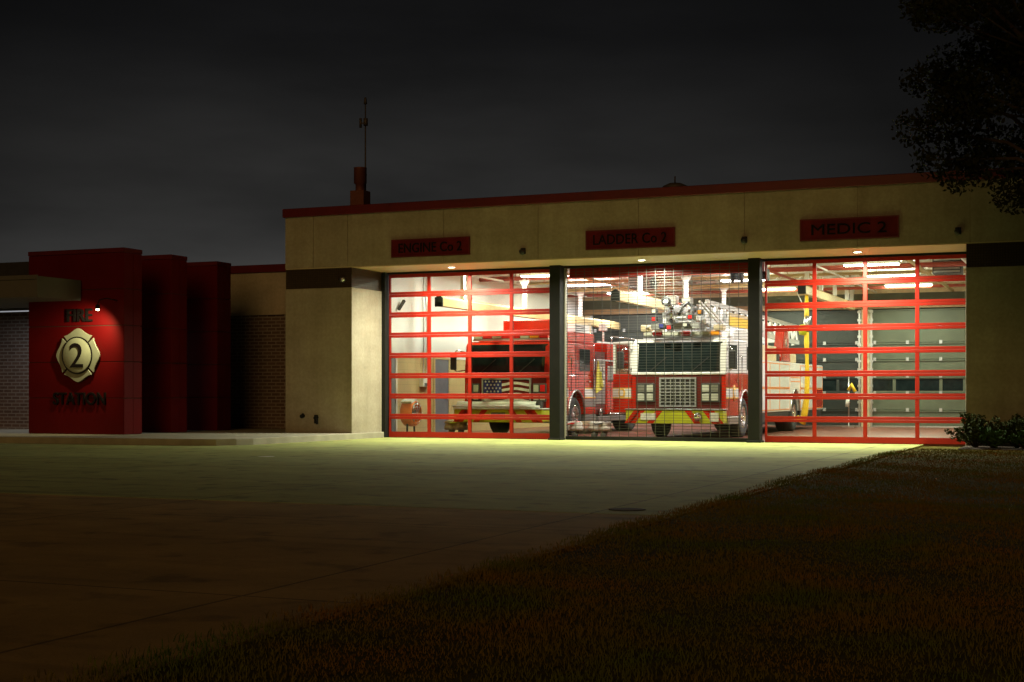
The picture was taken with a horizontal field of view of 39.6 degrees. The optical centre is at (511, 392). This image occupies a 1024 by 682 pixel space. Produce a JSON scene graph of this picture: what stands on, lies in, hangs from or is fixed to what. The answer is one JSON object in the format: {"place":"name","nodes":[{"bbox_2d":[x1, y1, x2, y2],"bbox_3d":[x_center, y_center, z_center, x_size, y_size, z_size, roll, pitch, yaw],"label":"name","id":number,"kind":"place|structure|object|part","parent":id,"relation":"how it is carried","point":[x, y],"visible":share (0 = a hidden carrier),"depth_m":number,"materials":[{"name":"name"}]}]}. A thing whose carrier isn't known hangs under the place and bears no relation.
{"place":"outdoors","nodes":[
{"label":"outdoors","id":0,"kind":"place"},
{"bbox_2d":[0,428,383,445],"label":"pavement","id":1,"kind":"structure","parent":0,"point":[241,436],"depth_m":33.28,"materials":[{"name":"concrete"}]},
{"bbox_2d":[28,247,141,434],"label":"red wall","id":2,"kind":"structure","parent":1,"relation":"on","point":[113,328],"depth_m":35.13,"materials":[{"name":"paint"}]},
{"bbox_2d":[56,328,99,381],"bbox_3d":[-10.718,-0.930,35.123,1.330,1.330,0.145,0,0,23],"label":"station emblem","id":3,"kind":"object","parent":2,"relation":"attached to","point":[77,355],"visible":1,"depth_m":35.06,"materials":[{"name":"metal"}]},
{"bbox_2d":[53,392,105,404],"bbox_3d":[-10.700,0.140,35.166,1.600,0.310,0.050,0,0,23],"label":"wall lettering","id":4,"kind":"object","parent":2,"relation":"attached to","point":[97,396],"depth_m":35.14},
{"bbox_2d":[67,309,92,321],"bbox_3d":[-10.691,-1.920,35.162,0.760,0.310,0.050,0,0,23],"label":"wall lettering","id":5,"kind":"object","parent":2,"relation":"attached to","point":[79,315],"depth_m":35.15},
{"bbox_2d":[95,298,116,310],"bbox_3d":[-9.819,-2.139,34.419,0.120,0.329,0.758,0,0,23],"label":"sign spotlight","id":6,"kind":"object","parent":2,"relation":"attached to","point":[97,307],"visible":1,"depth_m":34.12,"materials":[{"name":"metal"}]},
{"bbox_2d":[141,254,186,432],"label":"red wall","id":7,"kind":"structure","parent":1,"relation":"on","point":[164,343],"depth_m":36.64,"materials":[{"name":"paint"}]},
{"bbox_2d":[186,261,230,430],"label":"red wall","id":8,"kind":"structure","parent":1,"relation":"on","point":[208,329],"depth_m":38.53,"materials":[{"name":"paint"}]},
{"bbox_2d":[0,493,673,681],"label":"road","id":9,"kind":"structure","parent":0,"point":[82,578],"depth_m":9.90,"materials":[{"name":"grey asphalt"}]},
{"bbox_2d":[0,437,923,517],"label":"driveway","id":10,"kind":"structure","parent":0,"point":[581,476],"depth_m":21.18,"materials":[{"name":"concrete"}]},
{"bbox_2d":[609,508,645,510],"bbox_3d":[1.153,1.165,14.248,0.380,0.005,0.380,0,0,23],"label":"drain cover","id":11,"kind":"object","parent":10,"relation":"on","point":[627,509],"visible":1,"depth_m":14.19,"materials":[{"name":"black metal"}]},
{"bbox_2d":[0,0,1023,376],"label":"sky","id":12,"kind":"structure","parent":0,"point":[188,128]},
{"bbox_2d":[11,448,1023,681],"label":"lawn","id":13,"kind":"structure","parent":0,"point":[688,625],"depth_m":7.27,"materials":[{"name":"plant"}]},
{"bbox_2d":[891,0,1023,214],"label":"tree","id":14,"kind":"object","parent":13,"relation":"on","point":[1007,63],"visible":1,"depth_m":22.72,"materials":[{"name":"green plant"}]},
{"bbox_2d":[568,421,583,435],"bbox_3d":[1.560,0.952,37.609,0.648,0.426,0.422,0,0,23],"label":"turnout gear","id":15,"kind":"object","parent":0,"point":[575,429],"visible":0.54,"depth_m":37.43,"materials":[{"name":"beige fabric"}]},
{"bbox_2d":[588,421,611,435],"bbox_3d":[2.311,0.952,37.508,0.658,0.426,0.413,0,0,23],"label":"turnout gear","id":16,"kind":"object","parent":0,"point":[606,424],"visible":0.83,"depth_m":37.39,"materials":[{"name":"beige fabric"}]},
{"bbox_2d":[251,409,960,448],"bbox_3d":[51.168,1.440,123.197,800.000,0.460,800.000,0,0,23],"label":"terrain","id":17,"kind":"structure","parent":0,"point":[937,447],"depth_m":31.53,"materials":[{"name":"green plant"}]},
{"bbox_2d":[0,167,1023,445],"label":"fire station","id":18,"kind":"object","parent":17,"relation":"on","point":[312,335],"visible":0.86,"depth_m":35.53,"materials":[{"name":"paint"}]},
{"bbox_2d":[0,275,80,312],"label":"entry canopy","id":19,"kind":"object","parent":18,"relation":"attached to","point":[19,291],"visible":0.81,"depth_m":34.12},
{"bbox_2d":[0,308,28,311],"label":"canopy light","id":20,"kind":"object","parent":19,"relation":"attached to","point":[15,310],"visible":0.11,"depth_m":38.43,"materials":[{"name":"white"}]},
{"bbox_2d":[313,415,317,423],"bbox_3d":[-4.989,0.679,36.208,0.168,0.238,0.148,0,0,23],"label":"wall hydrant","id":21,"kind":"object","parent":18,"relation":"attached to","point":[315,417],"depth_m":36.16,"materials":[{"name":"metal"}]},
{"bbox_2d":[338,276,345,281],"bbox_3d":[-4.306,-2.870,35.953,0.185,0.146,0.118,0,0,23],"label":"dome light","id":22,"kind":"object","parent":18,"relation":"attached to","point":[342,279],"visible":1,"depth_m":35.91,"materials":[{"name":"metal"}]},
{"bbox_2d":[350,167,369,204],"bbox_3d":[-4.158,-5.320,38.976,0.420,1.740,0.400,0,0,23],"label":"roof flue","id":23,"kind":"object","parent":18,"relation":"on","point":[360,195],"visible":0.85,"depth_m":38.83,"materials":[{"name":"metal"}]},
{"bbox_2d":[359,97,367,189],"bbox_3d":[-4.084,-6.290,39.162,0.265,3.680,0.171,0,0,23],"label":"antenna mast","id":24,"kind":"object","parent":18,"relation":"on","point":[365,122],"visible":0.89,"depth_m":39.12,"materials":[{"name":"metal"}]},
{"bbox_2d":[391,358,396,430],"bbox_3d":[-3.248,0.088,38.230,0.048,2.140,0.640,0,0,23],"label":"wall door","id":25,"kind":"structure","parent":18,"relation":"attached to","point":[393,390],"depth_m":38.38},
{"bbox_2d":[397,300,405,310],"bbox_3d":[-3.027,-2.390,38.687,0.121,0.306,0.281,0,0,38],"label":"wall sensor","id":26,"kind":"object","parent":18,"relation":"attached to","point":[400,306],"depth_m":38.65,"materials":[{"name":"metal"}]},
{"bbox_2d":[419,277,426,386],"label":"electrical box","id":27,"kind":"object","parent":18,"relation":"attached to","point":[422,382],"visible":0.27,"depth_m":40.01,"materials":[{"name":"metal"}]},
{"bbox_2d":[391,236,469,257],"bbox_3d":[-2.015,-3.590,35.011,2.140,0.440,0.075,0,0,23],"label":"name sign","id":28,"kind":"object","parent":18,"relation":"attached to","point":[442,246],"visible":1,"depth_m":34.98,"materials":[{"name":"red metal"}]},
{"bbox_2d":[433,358,449,431],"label":"wall door","id":29,"kind":"structure","parent":18,"relation":"attached to","point":[441,385],"depth_m":41.13,"materials":[{"name":"metal"}]},
{"bbox_2d":[389,269,548,438],"bbox_3d":[-1.083,-0.978,36.616,4.658,4.273,0.068,0,0,23],"label":"bay door","id":30,"kind":"structure","parent":18,"relation":"in","point":[512,290],"depth_m":36.60,"materials":[{"name":"red paint"}]},
{"bbox_2d":[519,248,525,254],"bbox_3d":[0.245,-3.388,34.039,0.150,0.165,0.139,0,0,23],"label":"wall light","id":31,"kind":"object","parent":18,"relation":"attached to","point":[522,251],"visible":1,"depth_m":33.99,"materials":[{"name":"metal"}]},
{"bbox_2d":[435,274,618,329],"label":"exhaust rail","id":32,"kind":"object","parent":18,"relation":"hanging from","point":[461,303],"visible":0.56,"depth_m":42.07,"materials":[{"name":"metal"}]},
{"bbox_2d":[520,272,568,277],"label":"bay light","id":33,"kind":"object","parent":18,"relation":"hanging from","point":[524,275],"visible":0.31,"depth_m":42.27,"materials":[{"name":"paint"}]},
{"bbox_2d":[568,278,611,286],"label":"bay light","id":34,"kind":"object","parent":18,"relation":"hanging from","point":[582,284],"visible":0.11,"depth_m":45.81,"materials":[{"name":"paint"}]},
{"bbox_2d":[607,290,648,294],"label":"bay light","id":35,"kind":"object","parent":18,"relation":"hanging from","point":[629,292],"visible":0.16,"depth_m":49.50,"materials":[{"name":"paint"}]},
{"bbox_2d":[585,227,674,249],"bbox_3d":[2.737,-3.585,33.038,2.170,0.450,0.075,0,0,23],"label":"name sign","id":36,"kind":"object","parent":18,"relation":"attached to","point":[630,238],"visible":1,"depth_m":33.02,"materials":[{"name":"red metal"}]},
{"bbox_2d":[629,276,656,289],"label":"unit heater","id":37,"kind":"object","parent":18,"relation":"hanging from","point":[650,281],"visible":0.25,"depth_m":43.97,"materials":[{"name":"metal"}]},
{"bbox_2d":[594,314,713,425],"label":"rear door","id":38,"kind":"structure","parent":18,"relation":"in","point":[632,320],"depth_m":51.80,"materials":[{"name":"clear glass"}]},
{"bbox_2d":[569,262,747,277],"bbox_3d":[4.396,-3.270,36.837,4.660,0.760,4.150,0,0,23],"label":"raised bay door","id":39,"kind":"structure","parent":18,"relation":"in","point":[706,267],"depth_m":34.90,"materials":[{"name":"red paint"}]},
{"bbox_2d":[611,274,730,310],"bbox_3d":[5.489,-3.284,42.571,1.261,1.967,15.160,0,0,23],"label":"exhaust rail","id":40,"kind":"object","parent":18,"relation":"hanging from","point":[650,303],"visible":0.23,"depth_m":37.50,"materials":[{"name":"metal"}]},
{"bbox_2d":[663,176,686,186],"bbox_3d":[4.311,-5.090,37.624,0.680,1.280,0.680,0,0,23],"label":"roof vent","id":41,"kind":"object","parent":18,"relation":"on","point":[674,184],"visible":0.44,"depth_m":37.38,"materials":[{"name":"metal"}]},
{"bbox_2d":[730,273,743,282],"bbox_3d":[5.996,-3.580,37.899,0.280,1.300,0.400,0,0,23],"label":"ceiling reel","id":42,"kind":"object","parent":18,"relation":"hanging from","point":[741,279],"visible":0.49,"depth_m":37.80,"materials":[{"name":"black plastic"}]},
{"bbox_2d":[720,278,764,281],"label":"bay light","id":43,"kind":"object","parent":18,"relation":"hanging from","point":[745,279],"visible":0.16,"depth_m":43.88,"materials":[{"name":"paint"}]},
{"bbox_2d":[741,236,746,243],"bbox_3d":[5.214,-3.438,31.976,0.150,0.165,0.139,0,0,23],"label":"wall light","id":44,"kind":"object","parent":18,"relation":"attached to","point":[743,240],"visible":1,"depth_m":31.92,"materials":[{"name":"metal"}]},
{"bbox_2d":[762,262,769,280],"bbox_3d":[6.390,-3.520,36.111,0.240,1.420,0.340,0,0,23],"label":"ceiling reel","id":45,"kind":"object","parent":18,"relation":"hanging from","point":[763,272],"visible":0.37,"depth_m":36.07,"materials":[{"name":"black plastic"}]},
{"bbox_2d":[762,286,796,289],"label":"bay light","id":46,"kind":"object","parent":18,"relation":"hanging from","point":[781,288],"visible":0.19,"depth_m":47.53,"materials":[{"name":"paint"}]},
{"bbox_2d":[739,310,860,426],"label":"rear door","id":47,"kind":"structure","parent":18,"relation":"in","point":[840,361],"depth_m":48.93,"materials":[{"name":"grey metal"}]},
{"bbox_2d":[798,263,862,309],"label":"exhaust rail","id":48,"kind":"object","parent":18,"relation":"hanging from","point":[822,295],"visible":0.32,"depth_m":43.54,"materials":[{"name":"metal"}]},
{"bbox_2d":[797,291,810,424],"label":"exhaust hose","id":49,"kind":"object","parent":48,"relation":"hanging from","point":[805,404],"visible":0.6,"depth_m":40.78,"materials":[{"name":"yellow paint"}]},
{"bbox_2d":[800,215,898,240],"bbox_3d":[7.368,-3.600,31.114,2.140,0.480,0.075,0,0,23],"label":"name sign","id":50,"kind":"object","parent":18,"relation":"attached to","point":[866,227],"visible":1,"depth_m":31.09,"materials":[{"name":"red metal"}]},
{"bbox_2d":[765,254,965,444],"bbox_3d":[8.143,-0.978,32.784,4.658,4.273,0.068,0,0,23],"label":"bay door","id":51,"kind":"structure","parent":18,"relation":"in","point":[917,278],"depth_m":32.75,"materials":[{"name":"red paint"}]},
{"bbox_2d":[842,260,900,266],"bbox_3d":[9.756,-3.860,38.611,1.500,0.800,0.320,0,0,23],"label":"bay light","id":52,"kind":"object","parent":18,"relation":"hanging from","point":[870,263],"visible":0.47,"depth_m":38.49,"materials":[{"name":"paint"}]},
{"bbox_2d":[867,269,914,276],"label":"bay light","id":53,"kind":"object","parent":18,"relation":"hanging from","point":[890,275],"visible":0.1,"depth_m":42.12,"materials":[{"name":"paint"}]},
{"bbox_2d":[884,267,932,286],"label":"bay light","id":54,"kind":"object","parent":18,"relation":"hanging from","point":[907,284],"visible":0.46,"depth_m":45.90,"materials":[{"name":"paint"}]},
{"bbox_2d":[872,308,965,427],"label":"rear door","id":55,"kind":"structure","parent":18,"relation":"in","point":[928,337],"depth_m":47.81,"materials":[{"name":"grey metal"}]},
{"bbox_2d":[932,258,962,275],"bbox_3d":[11.889,-3.750,38.792,0.760,1.040,0.630,0,0,23],"label":"unit heater","id":56,"kind":"object","parent":18,"relation":"hanging from","point":[954,270],"visible":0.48,"depth_m":38.53,"materials":[{"name":"metal"}]},
{"bbox_2d":[954,227,960,234],"bbox_3d":[9.471,-3.438,30.207,0.150,0.165,0.139,0,0,23],"label":"wall light","id":57,"kind":"object","parent":18,"relation":"attached to","point":[957,230],"visible":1,"depth_m":30.16,"materials":[{"name":"metal"}]},
{"bbox_2d":[406,424,965,446],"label":"floor","id":58,"kind":"structure","parent":0,"point":[929,432],"depth_m":41.61,"materials":[{"name":"concrete"}]},
{"bbox_2d":[400,399,421,431],"bbox_3d":[-2.696,0.648,37.882,0.440,1.020,0.720,0,0,23],"label":"floor fan","id":59,"kind":"object","parent":58,"relation":"on","point":[410,406],"visible":0.84,"depth_m":37.67,"materials":[{"name":"orange plastic"}]},
{"bbox_2d":[444,420,467,431],"bbox_3d":[-1.503,0.942,38.229,0.689,0.446,0.434,0,0,23],"label":"turnout gear","id":60,"kind":"object","parent":58,"relation":"on","point":[451,426],"visible":0.68,"depth_m":38.11,"materials":[{"name":"brown fabric"}]},
{"bbox_2d":[450,319,636,434],"bbox_3d":[1.507,-0.430,41.483,3.060,3.200,9.855,0,0,23],"label":"fire engine","id":61,"kind":"object","parent":58,"relation":"on","point":[502,385],"visible":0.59,"depth_m":37.87,"materials":[{"name":"red metal"}]},
{"bbox_2d":[579,349,589,370],"bbox_3d":[2.004,-0.910,39.557,0.056,0.640,0.900,0,0,23],"label":"side window","id":62,"kind":"structure","parent":61,"relation":"in","point":[581,355],"depth_m":39.58,"materials":[{"name":"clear glass"}]},
{"bbox_2d":[595,361,602,392],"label":"hanging jacket","id":63,"kind":"object","parent":61,"relation":"hanging from","point":[599,383],"visible":0.72,"depth_m":40.23,"materials":[{"name":"yellow fabric"}]},
{"bbox_2d":[608,384,612,411],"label":"compartment door","id":64,"kind":"structure","parent":61,"relation":"in","point":[610,393],"depth_m":41.59,"materials":[{"name":"red metal"}]},
{"bbox_2d":[613,295,822,436],"bbox_3d":[6.340,-0.640,41.448,3.446,3.620,14.180,0,0,23],"label":"ladder truck","id":65,"kind":"object","parent":58,"relation":"on","point":[784,385],"visible":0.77,"depth_m":36.06,"materials":[{"name":"red metal"}]},
{"bbox_3d":[2.844,-0.405,36.657,0.088,1.830,0.780,0,0,-32],"label":"open door","id":66,"kind":"part","parent":65,"relation":"part of","materials":[{"name":"red metal"}]},
{"bbox_3d":[5.573,-0.910,35.974,0.056,0.640,0.840,0,0,23],"label":"side window","id":67,"kind":"part","parent":65,"relation":"part of","materials":[{"name":"black glass"}]},
{"bbox_3d":[7.004,0.180,39.348,0.012,0.624,1.194,0,0,23],"label":"compartment door","id":68,"kind":"part","parent":65,"relation":"part of","materials":[{"name":"white metal"}]},
{"bbox_3d":[7.004,-0.500,39.348,0.012,0.704,1.194,0,0,23],"label":"compartment door","id":69,"kind":"part","parent":65,"relation":"part of","materials":[{"name":"white metal"}]},
{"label":"compartment door","id":70,"kind":"part","parent":65,"relation":"part of","materials":[{"name":"white metal"}]},
{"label":"compartment door","id":71,"kind":"part","parent":65,"relation":"part of","materials":[{"name":"white metal"}]},
{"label":"compartment door","id":72,"kind":"part","parent":65,"relation":"part of","materials":[{"name":"white metal"}]},
{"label":"compartment door","id":73,"kind":"part","parent":65,"relation":"part of","materials":[{"name":"white metal"}]},
{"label":"compartment door","id":74,"kind":"part","parent":65,"relation":"part of","materials":[{"name":"white metal"}]},
{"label":"compartment door","id":75,"kind":"part","parent":65,"relation":"part of","materials":[{"name":"white metal"}]},
{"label":"compartment door","id":76,"kind":"part","parent":65,"relation":"part of","materials":[{"name":"white metal"}]},
{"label":"compartment door","id":77,"kind":"part","parent":65,"relation":"part of","materials":[{"name":"white metal"}]},
{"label":"compartment door","id":78,"kind":"part","parent":65,"relation":"part of","materials":[{"name":"metal"}]},
{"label":"compartment door","id":79,"kind":"part","parent":65,"relation":"part of","materials":[{"name":"white metal"}]},
{"bbox_2d":[842,377,855,426],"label":"tool stand","id":80,"kind":"object","parent":58,"relation":"on","point":[848,389],"visible":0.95,"depth_m":47.81,"materials":[{"name":"metal"}]},
{"bbox_2d":[958,446,1023,450],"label":"planting bed","id":81,"kind":"object","parent":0,"point":[990,448],"visible":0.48,"depth_m":28.66,"materials":[{"name":"brown soil"}]},
{"bbox_2d":[944,412,1013,446],"bbox_3d":[9.576,0.762,29.224,1.111,0.755,1.063,0,0,-26],"label":"shrub","id":82,"kind":"object","parent":81,"relation":"on","point":[970,430],"visible":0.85,"depth_m":29.22,"materials":[{"name":"green plant"}]},
{"bbox_2d":[978,426,1008,447],"bbox_3d":[9.729,0.893,28.787,0.663,0.493,0.509,0,0,23],"label":"shrub","id":83,"kind":"object","parent":81,"relation":"on","point":[992,438],"visible":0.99,"depth_m":28.72,"materials":[{"name":"green plant"}]},
{"bbox_2d":[986,413,1023,447],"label":"shrub","id":84,"kind":"object","parent":81,"relation":"on","point":[1017,422],"visible":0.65,"depth_m":29.05,"materials":[{"name":"green plant"}]},
{"bbox_2d":[1008,430,1023,448],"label":"shrub","id":85,"kind":"object","parent":81,"relation":"on","point":[1018,439],"visible":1,"depth_m":28.49,"materials":[{"name":"green plant"}]}
]}

